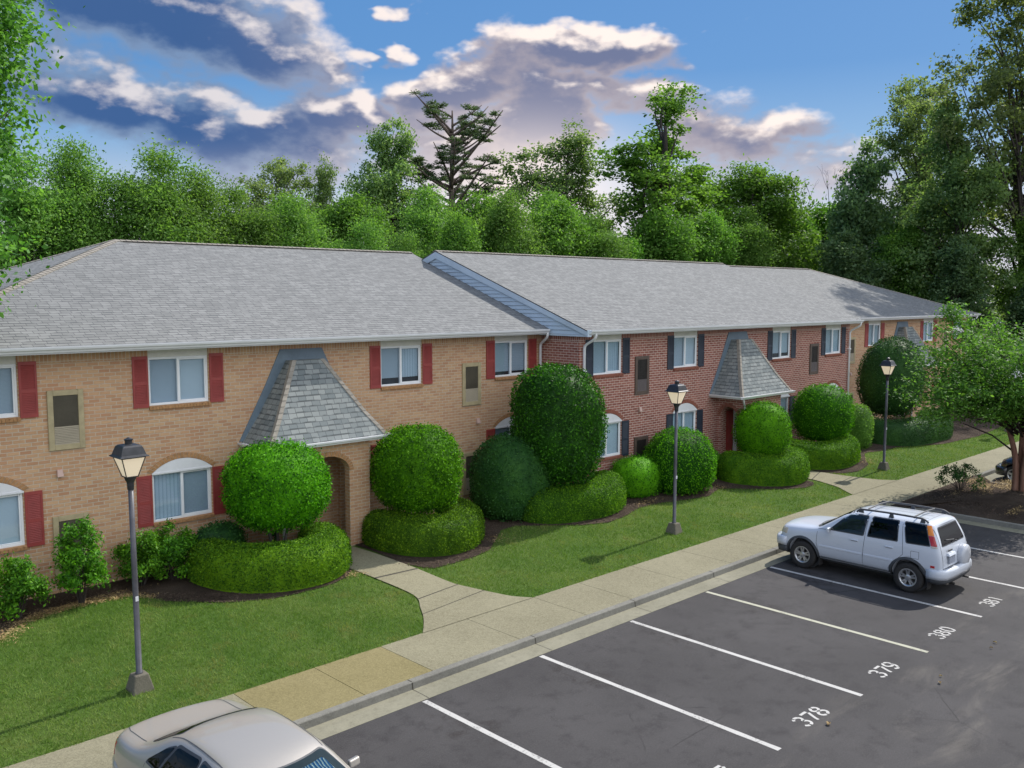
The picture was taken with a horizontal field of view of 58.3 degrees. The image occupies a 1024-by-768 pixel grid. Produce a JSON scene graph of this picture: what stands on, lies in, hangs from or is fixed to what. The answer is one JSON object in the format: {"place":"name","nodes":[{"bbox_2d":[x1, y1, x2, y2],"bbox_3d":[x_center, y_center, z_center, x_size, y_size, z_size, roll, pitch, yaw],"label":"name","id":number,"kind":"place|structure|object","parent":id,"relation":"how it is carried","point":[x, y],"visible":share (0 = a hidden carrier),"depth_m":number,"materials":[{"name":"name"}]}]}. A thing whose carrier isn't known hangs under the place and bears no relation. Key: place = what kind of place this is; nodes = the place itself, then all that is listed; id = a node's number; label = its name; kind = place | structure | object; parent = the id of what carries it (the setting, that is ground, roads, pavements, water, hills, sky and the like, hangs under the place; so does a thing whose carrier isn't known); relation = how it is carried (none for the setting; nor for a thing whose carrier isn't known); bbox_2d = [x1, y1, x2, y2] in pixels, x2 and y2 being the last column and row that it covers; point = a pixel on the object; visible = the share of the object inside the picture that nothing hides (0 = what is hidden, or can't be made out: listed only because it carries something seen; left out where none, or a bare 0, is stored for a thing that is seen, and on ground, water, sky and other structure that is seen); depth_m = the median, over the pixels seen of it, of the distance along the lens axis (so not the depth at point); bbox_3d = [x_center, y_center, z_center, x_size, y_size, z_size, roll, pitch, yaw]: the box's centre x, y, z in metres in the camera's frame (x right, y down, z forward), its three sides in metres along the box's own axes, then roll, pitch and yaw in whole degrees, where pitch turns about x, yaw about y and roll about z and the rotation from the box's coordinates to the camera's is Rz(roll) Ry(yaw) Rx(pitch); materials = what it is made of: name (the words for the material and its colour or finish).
{"place":"outdoors","nodes":[
{"label":"outdoors","id":0,"kind":"place"},
{"bbox_2d":[350,546,532,632],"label":"walkway","id":1,"kind":"structure","parent":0,"point":[442,602],"depth_m":20.34,"materials":[{"name":"concrete"}]},
{"bbox_2d":[0,427,1019,767],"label":"lawn","id":2,"kind":"structure","parent":0,"point":[498,557],"depth_m":18.21,"materials":[{"name":"plant"}]},
{"bbox_2d":[109,437,153,695],"bbox_3d":[-6.261,3.019,15.214,0.480,4.315,0.480,-6,8,-44],"label":"street lamp","id":3,"kind":"object","parent":2,"relation":"on","point":[129,456],"visible":1,"depth_m":15.13,"materials":[{"name":"metal"}]},
{"bbox_2d":[0,567,350,634],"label":"mulch bed","id":4,"kind":"object","parent":2,"relation":"on","point":[165,585],"visible":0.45,"depth_m":19.67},
{"bbox_2d":[0,551,54,620],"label":"loose shrub","id":5,"kind":"object","parent":4,"relation":"on","point":[19,581],"visible":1,"depth_m":17.77,"materials":[{"name":"green plant"}]},
{"bbox_2d":[0,0,84,317],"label":"broadleaf tree","id":6,"kind":"object","parent":4,"relation":"on","point":[8,20],"visible":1,"depth_m":16.91,"materials":[{"name":"green plant"}]},
{"bbox_2d":[43,514,114,604],"bbox_3d":[-8.915,3.642,18.914,1.220,1.872,1.226,0,5,0],"label":"loose shrub","id":7,"kind":"object","parent":4,"relation":"on","point":[71,558],"visible":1,"depth_m":18.77,"materials":[{"name":"green plant"}]},
{"bbox_2d":[109,527,172,585],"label":"loose shrub","id":8,"kind":"object","parent":4,"relation":"on","point":[147,553],"visible":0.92,"depth_m":19.95,"materials":[{"name":"green plant"}]},
{"bbox_2d":[141,518,199,579],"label":"loose shrub","id":9,"kind":"object","parent":4,"relation":"on","point":[174,550],"visible":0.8,"depth_m":20.40,"materials":[{"name":"green plant"}]},
{"bbox_2d":[191,517,248,542],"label":"mounded bush","id":10,"kind":"object","parent":4,"relation":"on","point":[230,530],"visible":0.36,"depth_m":21.26,"materials":[{"name":"green plant"}]},
{"bbox_2d":[186,521,352,593],"bbox_3d":[-5.292,3.913,20.847,3.782,1.014,2.366,-4,7,-33],"label":"hedge","id":11,"kind":"object","parent":4,"relation":"on","point":[316,553],"visible":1,"depth_m":20.06,"materials":[{"name":"green plant"}]},
{"bbox_2d":[218,436,334,542],"bbox_3d":[-5.468,2.792,21.522,2.543,3.115,2.530,-5,8,-44],"label":"topiary bush","id":12,"kind":"object","parent":4,"relation":"on","point":[277,487],"visible":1,"depth_m":20.74,"materials":[{"name":"green plant"}]},
{"bbox_2d":[0,457,874,642],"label":"pine straw","id":13,"kind":"object","parent":2,"relation":"on","point":[70,606],"visible":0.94,"depth_m":18.75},
{"bbox_2d":[355,475,813,567],"bbox_3d":[2.978,3.756,28.243,16.720,0.215,5.171,-5,8,-44],"label":"mulch bed","id":14,"kind":"object","parent":2,"relation":"on","point":[488,521],"visible":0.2,"depth_m":25.89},
{"bbox_2d":[0,479,813,632],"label":"mulch chips","id":15,"kind":"object","parent":14,"relation":"on","point":[803,483],"visible":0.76,"depth_m":21.95,"materials":[{"name":"brown wood"}]},
{"bbox_2d":[368,421,465,515],"bbox_3d":[-2.440,2.539,23.886,2.542,3.174,2.460,-5,8,-44],"label":"topiary bush","id":16,"kind":"object","parent":14,"relation":"on","point":[417,468],"visible":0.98,"depth_m":23.13,"materials":[{"name":"green plant"}]},
{"bbox_2d":[360,497,485,556],"bbox_3d":[-2.026,3.640,23.822,3.397,1.021,2.618,-5,8,-44],"label":"hedge","id":17,"kind":"object","parent":14,"relation":"on","point":[458,528],"visible":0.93,"depth_m":22.84,"materials":[{"name":"green plant"}]},
{"bbox_2d":[467,430,555,522],"bbox_3d":[0.018,2.595,26.663,2.639,2.574,2.452,-5,8,-44],"label":"mounded bush","id":18,"kind":"object","parent":14,"relation":"on","point":[508,479],"visible":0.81,"depth_m":25.77,"materials":[{"name":"green plant"}]},
{"bbox_2d":[507,360,609,487],"bbox_3d":[1.343,1.566,27.008,2.878,4.533,2.818,-5,8,-44],"label":"topiary bush","id":19,"kind":"object","parent":14,"relation":"on","point":[559,421],"visible":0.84,"depth_m":26.04,"materials":[{"name":"green plant"}]},
{"bbox_2d":[521,470,626,523],"bbox_3d":[2.028,3.298,27.134,4.358,1.078,1.852,-5,8,-44],"label":"hedge","id":20,"kind":"object","parent":14,"relation":"on","point":[602,494],"visible":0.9,"depth_m":26.21,"materials":[{"name":"green plant"}]},
{"bbox_2d":[610,452,664,499],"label":"mounded bush","id":21,"kind":"object","parent":14,"relation":"on","point":[640,476],"visible":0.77,"depth_m":28.92,"materials":[{"name":"green plant"}]},
{"bbox_2d":[642,425,718,495],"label":"mounded bush","id":22,"kind":"object","parent":14,"relation":"on","point":[696,457],"visible":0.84,"depth_m":29.49,"materials":[{"name":"green plant"}]},
{"bbox_2d":[731,399,794,455],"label":"topiary bush","id":23,"kind":"object","parent":14,"relation":"on","point":[763,428],"visible":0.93,"depth_m":32.00,"materials":[{"name":"green plant"}]},
{"bbox_2d":[717,445,810,486],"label":"hedge","id":24,"kind":"object","parent":14,"relation":"on","point":[790,465],"visible":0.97,"depth_m":31.53,"materials":[{"name":"green plant"}]},
{"bbox_2d":[665,380,687,534],"bbox_3d":[4.538,2.043,25.469,0.480,4.315,0.480,-5,7,-44],"label":"street lamp","id":25,"kind":"object","parent":2,"relation":"on","point":[676,391],"visible":1,"depth_m":25.38,"materials":[{"name":"metal"}]},
{"bbox_2d":[877,357,896,470],"bbox_3d":[14.183,1.147,34.810,0.480,4.315,0.480,-5,7,-44],"label":"street lamp","id":26,"kind":"object","parent":2,"relation":"on","point":[888,365],"visible":1,"depth_m":34.73,"materials":[{"name":"metal"}]},
{"bbox_2d":[811,411,1000,472],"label":"mulch bed","id":27,"kind":"object","parent":2,"relation":"on","point":[961,432],"visible":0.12,"depth_m":42.78,"materials":[{"name":"brown soil"}]},
{"bbox_2d":[790,382,855,441],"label":"topiary bush","id":28,"kind":"object","parent":27,"relation":"on","point":[819,413],"visible":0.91,"depth_m":35.70,"materials":[{"name":"green plant"}]},
{"bbox_2d":[787,433,861,469],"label":"hedge","id":29,"kind":"object","parent":27,"relation":"on","point":[839,452],"visible":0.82,"depth_m":34.52,"materials":[{"name":"green plant"}]},
{"bbox_2d":[847,403,874,448],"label":"mounded bush","id":30,"kind":"object","parent":27,"relation":"on","point":[862,432],"visible":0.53,"depth_m":38.39,"materials":[{"name":"green plant"}]},
{"bbox_2d":[855,334,927,418],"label":"topiary bush","id":31,"kind":"object","parent":27,"relation":"on","point":[871,378],"visible":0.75,"depth_m":41.01,"materials":[{"name":"green plant"}]},
{"bbox_2d":[870,413,953,445],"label":"hedge","id":32,"kind":"object","parent":27,"relation":"on","point":[902,432],"visible":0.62,"depth_m":39.86,"materials":[{"name":"green plant"}]},
{"bbox_2d":[4,441,1018,767],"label":"sidewalk","id":33,"kind":"structure","parent":0,"point":[312,691],"depth_m":18.47,"materials":[{"name":"concrete"}]},
{"bbox_2d":[0,0,1023,302],"label":"sky","id":34,"kind":"structure","parent":0,"point":[793,84],"materials":[{"name":"blue"}]},
{"bbox_2d":[321,476,1023,767],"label":"parking lot","id":35,"kind":"structure","parent":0,"point":[779,665],"depth_m":15.77,"materials":[{"name":"grey asphalt"}]},
{"bbox_2d":[112,699,359,767],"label":"parked sedan","id":36,"kind":"object","parent":35,"relation":"on","point":[221,733],"visible":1,"depth_m":11.21,"materials":[{"name":"silver metal"}]},
{"bbox_2d":[293,468,1023,728],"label":"kerb","id":37,"kind":"structure","parent":35,"relation":"on","point":[331,713],"depth_m":17.83,"materials":[{"name":"concrete"}]},
{"bbox_2d":[305,473,1023,739],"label":"gutter pan","id":38,"kind":"object","parent":35,"relation":"on","point":[365,714],"visible":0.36,"depth_m":17.44,"materials":[{"name":"concrete"}]},
{"bbox_2d":[777,500,971,591],"bbox_3d":[8.738,3.753,22.364,2.060,1.781,4.416,-5,8,-44],"label":"parked suv","id":39,"kind":"object","parent":35,"relation":"on","point":[912,549],"visible":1,"depth_m":21.34,"materials":[{"name":"white metal"}]},
{"bbox_2d":[995,456,1012,481],"bbox_3d":[19.924,2.934,32.397,2.110,1.447,5.098,-5,8,-44],"label":"parked sedan","id":40,"kind":"object","parent":35,"relation":"on","point":[1004,467],"visible":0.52,"depth_m":33.27,"materials":[{"name":"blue metal"}]},
{"bbox_2d":[807,471,896,494],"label":"walkway","id":41,"kind":"structure","parent":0,"point":[851,484],"depth_m":32.64,"materials":[{"name":"concrete"}]},
{"bbox_2d":[891,474,1023,524],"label":"mulch island","id":42,"kind":"structure","parent":0,"point":[1002,497],"depth_m":29.06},
{"bbox_2d":[883,297,1023,491],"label":"crape myrtle tree","id":43,"kind":"object","parent":42,"relation":"on","point":[991,391],"visible":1,"depth_m":29.11,"materials":[{"name":"green plant"}]},
{"bbox_2d":[895,477,1023,516],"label":"mulch chips","id":44,"kind":"object","parent":42,"relation":"on","point":[949,492],"visible":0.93,"depth_m":29.72,"materials":[{"name":"brown wood"}]},
{"bbox_2d":[934,462,985,490],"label":"loose shrub","id":45,"kind":"object","parent":42,"relation":"on","point":[955,473],"visible":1,"depth_m":30.92,"materials":[{"name":"green plant"}]},
{"bbox_2d":[969,303,1008,369],"bbox_3d":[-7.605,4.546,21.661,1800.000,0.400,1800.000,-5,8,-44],"label":"ground","id":46,"kind":"structure","parent":0,"point":[985,328],"depth_m":199.71,"materials":[{"name":"soil"}]},
{"bbox_2d":[0,140,110,269],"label":"feathery tree","id":47,"kind":"object","parent":46,"relation":"on","point":[32,199],"visible":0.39,"depth_m":33.65,"materials":[{"name":"green plant"}]},
{"bbox_2d":[32,130,128,257],"bbox_3d":[-17.347,-3.644,37.414,6.472,13.006,6.736,0,5,-5],"label":"feathery tree","id":48,"kind":"object","parent":46,"relation":"on","point":[70,165],"visible":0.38,"depth_m":35.98,"materials":[{"name":"green plant"}]},
{"bbox_2d":[73,132,216,248],"bbox_3d":[-14.984,-3.777,38.255,7.389,13.110,6.824,-3,6,-30],"label":"feathery tree","id":49,"kind":"object","parent":46,"relation":"on","point":[137,207],"visible":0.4,"depth_m":37.08,"materials":[{"name":"green plant"}]},
{"bbox_2d":[149,157,261,244],"bbox_3d":[-13.941,-3.600,40.284,6.472,12.371,6.736,3,6,32],"label":"feathery tree","id":50,"kind":"object","parent":46,"relation":"on","point":[204,205],"visible":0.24,"depth_m":39.58,"materials":[{"name":"green plant"}]},
{"bbox_2d":[208,174,299,246],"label":"feathery tree","id":51,"kind":"object","parent":46,"relation":"on","point":[253,232],"visible":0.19,"depth_m":41.60,"materials":[{"name":"green plant"}]},
{"bbox_2d":[225,155,319,219],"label":"broadleaf tree","id":52,"kind":"object","parent":46,"relation":"on","point":[283,174],"visible":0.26,"depth_m":55.51,"materials":[{"name":"green plant"}]},
{"bbox_2d":[251,180,336,246],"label":"broadleaf tree","id":53,"kind":"object","parent":46,"relation":"on","point":[279,200],"visible":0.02,"depth_m":47.53,"materials":[{"name":"green plant"}]},
{"bbox_2d":[259,189,338,247],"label":"feathery tree","id":54,"kind":"object","parent":46,"relation":"on","point":[310,233],"visible":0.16,"depth_m":43.05,"materials":[{"name":"green plant"}]},
{"bbox_2d":[301,151,342,228],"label":"broadleaf tree","id":55,"kind":"object","parent":46,"relation":"on","point":[324,190],"visible":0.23,"depth_m":57.25,"materials":[{"name":"green plant"}]},
{"bbox_2d":[316,211,398,250],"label":"feathery tree","id":56,"kind":"object","parent":46,"relation":"on","point":[363,243],"visible":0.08,"depth_m":45.22,"materials":[{"name":"green plant"}]},
{"bbox_2d":[311,180,406,250],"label":"broadleaf tree","id":57,"kind":"object","parent":46,"relation":"on","point":[345,208],"visible":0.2,"depth_m":50.65,"materials":[{"name":"green plant"}]},
{"bbox_2d":[338,115,436,250],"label":"broadleaf tree","id":58,"kind":"object","parent":46,"relation":"on","point":[383,188],"visible":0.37,"depth_m":58.05,"materials":[{"name":"green plant"}]},
{"bbox_2d":[381,224,432,258],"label":"broadleaf tree","id":59,"kind":"object","parent":46,"relation":"on","point":[403,245],"visible":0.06,"depth_m":47.33,"materials":[{"name":"green plant"}]},
{"bbox_2d":[386,179,458,254],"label":"broadleaf tree","id":60,"kind":"object","parent":46,"relation":"on","point":[428,216],"visible":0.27,"depth_m":52.55,"materials":[{"name":"green plant"}]},
{"bbox_2d":[406,89,504,232],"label":"pine tree","id":61,"kind":"object","parent":46,"relation":"on","point":[433,111],"visible":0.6,"depth_m":61.90,"materials":[{"name":"green plant"}]},
{"bbox_2d":[422,207,491,253],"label":"broadleaf tree","id":62,"kind":"object","parent":46,"relation":"on","point":[456,235],"visible":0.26,"depth_m":48.90,"materials":[{"name":"green plant"}]},
{"bbox_2d":[445,181,529,245],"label":"broadleaf tree","id":63,"kind":"object","parent":46,"relation":"on","point":[476,199],"visible":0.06,"depth_m":56.22,"materials":[{"name":"green plant"}]},
{"bbox_2d":[0,239,980,599],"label":"apartment building","id":64,"kind":"structure","parent":46,"relation":"on","point":[190,367],"depth_m":25.41,"materials":[{"name":"brick"}]},
{"bbox_2d":[0,356,20,422],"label":"window","id":65,"kind":"structure","parent":64,"relation":"in","point":[8,381],"depth_m":18.75,"materials":[{"name":"glass"}]},
{"bbox_2d":[0,476,28,553],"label":"window","id":66,"kind":"structure","parent":64,"relation":"in","point":[12,534],"depth_m":18.96,"materials":[{"name":"glass"}]},
{"bbox_2d":[147,348,210,409],"bbox_3d":[-7.714,-0.147,21.196,1.454,1.368,0.252,-5,8,-44],"label":"window","id":67,"kind":"structure","parent":64,"relation":"in","point":[176,376],"depth_m":21.19,"materials":[{"name":"glass"}]},
{"bbox_2d":[148,452,215,526],"bbox_3d":[-7.714,2.397,21.439,1.660,1.637,0.252,-5,8,-44],"label":"window","id":68,"kind":"structure","parent":64,"relation":"in","point":[181,486],"depth_m":21.43,"materials":[{"name":"glass"}]},
{"bbox_2d":[380,339,423,389],"bbox_3d":[-3.118,-0.568,25.601,1.454,1.368,0.252,-5,8,-44],"label":"window","id":69,"kind":"structure","parent":64,"relation":"in","point":[400,359],"depth_m":25.61,"materials":[{"name":"glass"}]},
{"bbox_2d":[493,412,514,438],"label":"window","id":70,"kind":"structure","parent":64,"relation":"in","point":[503,425],"depth_m":28.48,"materials":[{"name":"plastic"}]},
{"bbox_2d":[494,335,528,379],"bbox_3d":[-0.056,-0.848,28.536,1.454,1.368,0.252,-5,8,-44],"label":"window","id":71,"kind":"structure","parent":64,"relation":"in","point":[510,351],"depth_m":28.54,"materials":[{"name":"glass"}]},
{"bbox_2d":[593,334,623,377],"bbox_3d":[3.005,-0.916,29.245,1.454,1.368,0.252,-5,8,-44],"label":"window","id":72,"kind":"structure","parent":64,"relation":"in","point":[605,357],"depth_m":29.27,"materials":[{"name":"glass"}]},
{"bbox_2d":[595,409,623,462],"bbox_3d":[3.005,1.628,29.489,1.660,1.637,0.252,-5,8,-44],"label":"window","id":73,"kind":"structure","parent":64,"relation":"in","point":[611,445],"depth_m":29.74,"materials":[{"name":"glass"}]},
{"bbox_2d":[671,399,698,431],"bbox_3d":[6.038,1.350,32.395,1.660,1.637,0.252,-5,8,-44],"label":"window","id":74,"kind":"structure","parent":64,"relation":"in","point":[686,411],"depth_m":32.50,"materials":[{"name":"glass"}]},
{"bbox_2d":[673,331,698,370],"bbox_3d":[6.038,-1.194,32.152,1.454,1.368,0.252,-5,8,-44],"label":"window","id":75,"kind":"structure","parent":64,"relation":"in","point":[685,346],"depth_m":32.17,"materials":[{"name":"glass"}]},
{"bbox_2d":[772,327,791,361],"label":"window","id":76,"kind":"structure","parent":64,"relation":"in","point":[781,335],"depth_m":36.67,"materials":[{"name":"glass"}]},
{"bbox_2d":[825,324,841,356],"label":"window","id":77,"kind":"structure","parent":64,"relation":"in","point":[832,334],"depth_m":39.65,"materials":[{"name":"glass"}]},
{"bbox_2d":[867,320,880,347],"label":"window","id":78,"kind":"structure","parent":64,"relation":"in","point":[874,331],"depth_m":46.11,"materials":[{"name":"plastic"}]},
{"bbox_2d":[923,318,933,342],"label":"window","id":79,"kind":"structure","parent":64,"relation":"in","point":[928,328],"depth_m":50.70,"materials":[{"name":"plastic"}]},
{"bbox_2d":[463,184,559,254],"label":"broadleaf tree","id":80,"kind":"object","parent":46,"relation":"on","point":[502,228],"visible":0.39,"depth_m":51.20,"materials":[{"name":"green plant"}]},
{"bbox_2d":[519,185,588,253],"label":"broadleaf tree","id":81,"kind":"object","parent":46,"relation":"on","point":[544,198],"visible":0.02,"depth_m":59.34,"materials":[{"name":"green plant"}]},
{"bbox_2d":[523,185,606,256],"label":"broadleaf tree","id":82,"kind":"object","parent":46,"relation":"on","point":[563,219],"visible":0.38,"depth_m":53.18,"materials":[{"name":"green plant"}]},
{"bbox_2d":[489,118,642,236],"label":"broadleaf tree","id":83,"kind":"object","parent":46,"relation":"on","point":[577,163],"visible":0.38,"depth_m":64.06,"materials":[{"name":"green plant"}]},
{"bbox_2d":[570,207,650,258],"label":"broadleaf tree","id":84,"kind":"object","parent":46,"relation":"on","point":[608,246],"visible":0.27,"depth_m":55.75,"materials":[{"name":"green plant"}]},
{"bbox_2d":[620,231,646,258],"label":"broadleaf tree","id":85,"kind":"object","parent":46,"relation":"on","point":[637,256],"visible":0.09,"depth_m":57.84,"materials":[{"name":"green plant"}]},
{"bbox_2d":[573,78,751,261],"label":"broadleaf tree","id":86,"kind":"object","parent":46,"relation":"on","point":[665,182],"visible":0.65,"depth_m":63.70,"materials":[{"name":"green plant"}]},
{"bbox_2d":[620,197,709,261],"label":"broadleaf tree","id":87,"kind":"object","parent":46,"relation":"on","point":[661,228],"visible":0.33,"depth_m":60.31,"materials":[{"name":"green plant"}]},
{"bbox_2d":[684,199,754,265],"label":"broadleaf tree","id":88,"kind":"object","parent":46,"relation":"on","point":[719,234],"visible":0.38,"depth_m":63.42,"materials":[{"name":"green plant"}]},
{"bbox_2d":[680,153,828,271],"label":"broadleaf tree","id":89,"kind":"object","parent":46,"relation":"on","point":[748,187],"visible":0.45,"depth_m":69.36,"materials":[{"name":"green plant"}]},
{"bbox_2d":[720,201,791,266],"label":"broadleaf tree","id":90,"kind":"object","parent":46,"relation":"on","point":[749,228],"visible":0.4,"depth_m":66.27,"materials":[{"name":"green plant"}]},
{"bbox_2d":[760,202,827,271],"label":"broadleaf tree","id":91,"kind":"object","parent":46,"relation":"on","point":[808,224],"visible":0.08,"depth_m":73.09,"materials":[{"name":"green plant"}]},
{"bbox_2d":[801,196,837,256],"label":"broadleaf tree","id":92,"kind":"object","parent":46,"relation":"on","point":[820,212],"visible":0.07,"depth_m":76.24,"materials":[{"name":"green plant"}]},
{"bbox_2d":[815,228,905,290],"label":"dense tree","id":93,"kind":"object","parent":46,"relation":"on","point":[850,254],"visible":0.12,"depth_m":62.29,"materials":[{"name":"green plant"}]},
{"bbox_2d":[816,136,904,290],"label":"broadleaf tree","id":94,"kind":"object","parent":46,"relation":"on","point":[859,209],"visible":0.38,"depth_m":65.39,"materials":[{"name":"green plant"}]},
{"bbox_2d":[870,213,941,300],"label":"broadleaf tree","id":95,"kind":"object","parent":46,"relation":"on","point":[891,244],"visible":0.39,"depth_m":62.28,"materials":[{"name":"green plant"}]},
{"bbox_2d":[863,74,975,240],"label":"broadleaf tree","id":96,"kind":"object","parent":46,"relation":"on","point":[912,106],"visible":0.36,"depth_m":69.01,"materials":[{"name":"green plant"}]},
{"bbox_2d":[887,98,1023,327],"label":"broadleaf tree","id":97,"kind":"object","parent":46,"relation":"on","point":[963,183],"visible":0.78,"depth_m":60.14,"materials":[{"name":"green plant"}]},
{"bbox_2d":[918,234,1001,358],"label":"dense tree","id":98,"kind":"object","parent":46,"relation":"on","point":[956,286],"visible":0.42,"depth_m":58.72,"materials":[{"name":"green plant"}]},
{"bbox_2d":[916,0,1023,323],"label":"broadleaf tree","id":99,"kind":"object","parent":46,"relation":"on","point":[1011,105],"visible":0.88,"depth_m":59.17,"materials":[{"name":"green plant"}]},
{"bbox_2d":[984,280,1023,352],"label":"dense tree","id":100,"kind":"object","parent":46,"relation":"on","point":[1015,308],"visible":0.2,"depth_m":57.26,"materials":[{"name":"green plant"}]},
{"bbox_2d":[987,216,1023,337],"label":"broadleaf tree","id":101,"kind":"object","parent":46,"relation":"on","point":[1019,230],"visible":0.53,"depth_m":59.86,"materials":[{"name":"green plant"}]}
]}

